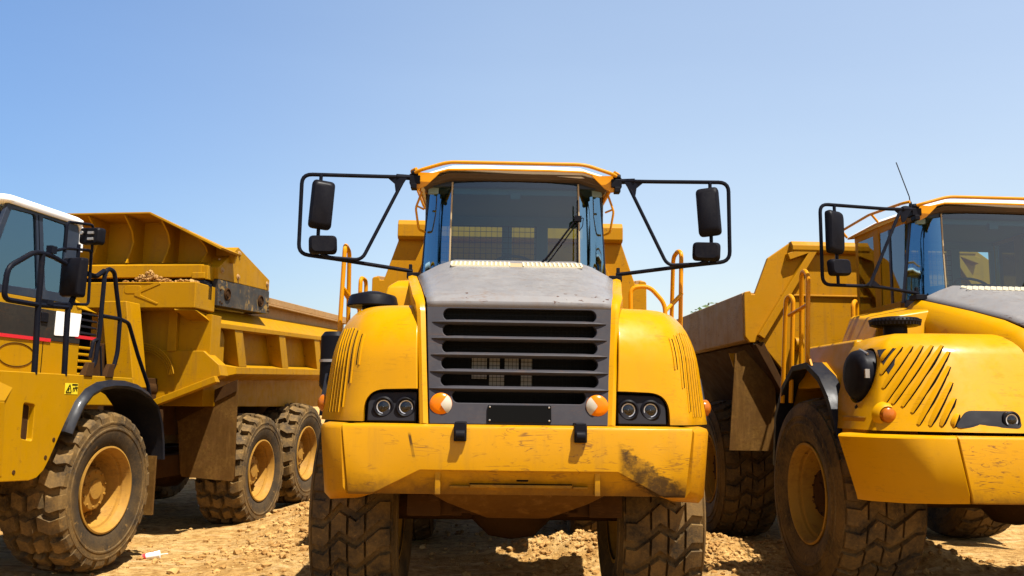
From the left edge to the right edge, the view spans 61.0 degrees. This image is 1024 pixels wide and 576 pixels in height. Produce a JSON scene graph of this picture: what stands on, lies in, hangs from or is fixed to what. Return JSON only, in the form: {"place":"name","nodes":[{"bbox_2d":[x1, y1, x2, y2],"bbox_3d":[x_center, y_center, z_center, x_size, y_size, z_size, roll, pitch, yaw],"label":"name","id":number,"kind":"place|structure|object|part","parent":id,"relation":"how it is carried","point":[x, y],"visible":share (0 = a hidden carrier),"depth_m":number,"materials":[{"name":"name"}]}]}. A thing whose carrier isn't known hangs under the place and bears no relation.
{"place":"outdoors","nodes":[
{"label":"outdoors","id":0,"kind":"place"},
{"bbox_2d":[0,407,1023,575],"bbox_3d":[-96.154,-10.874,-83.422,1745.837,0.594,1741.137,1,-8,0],"label":"ground","id":1,"kind":"structure","parent":0,"point":[181,509],"depth_m":10.86,"materials":[{"name":"brown soil"}]},
{"bbox_2d":[142,550,167,558],"bbox_3d":[-4.499,3.366,10.950,0.300,0.098,0.097,-6,-6,-13],"label":"paper cup","id":2,"kind":"object","parent":1,"relation":"on","point":[153,554],"visible":1,"depth_m":10.91,"materials":[{"name":"white paper"}]},
{"bbox_2d":[0,193,345,572],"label":"dump truck","id":3,"kind":"object","parent":1,"relation":"on","point":[123,405],"visible":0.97,"depth_m":12.12,"materials":[{"name":"metal"}]},
{"bbox_3d":[-5.686,-0.429,10.194,0.006,0.903,1.280,0,-8,8],"label":"side window","id":4,"kind":"part","parent":3,"relation":"part of","materials":[{"name":"teal glass"}]},
{"bbox_2d":[123,270,199,282],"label":"dirt clods","id":5,"kind":"object","parent":3,"relation":"on","point":[146,277],"visible":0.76,"depth_m":12.69,"materials":[{"name":"brown soil"}]},
{"bbox_2d":[233,548,241,554],"bbox_3d":[-3.489,3.353,11.037,0.104,0.091,0.100,1,-8,0],"label":"stone","id":6,"kind":"object","parent":1,"relation":"on","point":[236,551],"visible":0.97,"depth_m":11.01,"materials":[{"name":"beige stone"}]},
{"bbox_2d":[297,160,731,575],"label":"dump truck","id":7,"kind":"object","parent":1,"relation":"on","point":[505,353],"visible":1,"depth_m":6.73,"materials":[{"name":"paint"}]},
{"bbox_3d":[-0.872,-0.426,9.064,0.024,0.850,1.150,1,-8,-1],"label":"side window","id":8,"kind":"part","parent":7,"relation":"part of","materials":[{"name":"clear glass"}]},
{"bbox_3d":[-0.743,-0.547,8.362,0.423,0.925,0.076,-6,-10,40],"label":"corner window","id":9,"kind":"part","parent":7,"relation":"part of","materials":[{"name":"blue glass"}]},
{"bbox_3d":[0.793,-0.522,8.393,0.423,0.925,0.076,8,-11,-43],"label":"corner window","id":10,"kind":"part","parent":7,"relation":"part of","materials":[{"name":"blue glass"}]},
{"bbox_2d":[691,302,713,312],"bbox_3d":[6.751,3.424,31.048,3.761,5.991,2.760,-6,-10,42],"label":"leafy tree","id":11,"kind":"object","parent":1,"relation":"on","point":[699,308],"visible":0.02,"depth_m":31.79,"materials":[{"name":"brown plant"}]},
{"bbox_2d":[676,162,1023,575],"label":"dump truck","id":12,"kind":"object","parent":1,"relation":"on","point":[864,394],"visible":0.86,"depth_m":8.97,"materials":[{"name":"yellow paint"}]},
{"bbox_3d":[4.303,-0.214,10.100,0.024,0.850,1.150,1,-8,-3],"label":"side window","id":13,"kind":"part","parent":12,"relation":"part of","materials":[{"name":"blue glass"}]},
{"bbox_3d":[4.444,-0.335,9.401,0.423,0.925,0.076,-5,-10,39],"label":"corner window","id":14,"kind":"part","parent":12,"relation":"part of","materials":[{"name":"blue glass"}]},
{"bbox_3d":[6.044,-0.178,10.191,0.024,0.850,1.150,1,-8,-3],"label":"side window","id":15,"kind":"part","parent":12,"relation":"part of","materials":[{"name":"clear glass"}]},
{"bbox_2d":[0,0,1023,326],"label":"sky","id":16,"kind":"structure","parent":0,"point":[208,118],"materials":[{"name":"blue"}]},
{"bbox_2d":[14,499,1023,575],"bbox_3d":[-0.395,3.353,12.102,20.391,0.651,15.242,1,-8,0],"label":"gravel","id":17,"kind":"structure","parent":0,"point":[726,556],"depth_m":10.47,"materials":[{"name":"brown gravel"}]}
]}

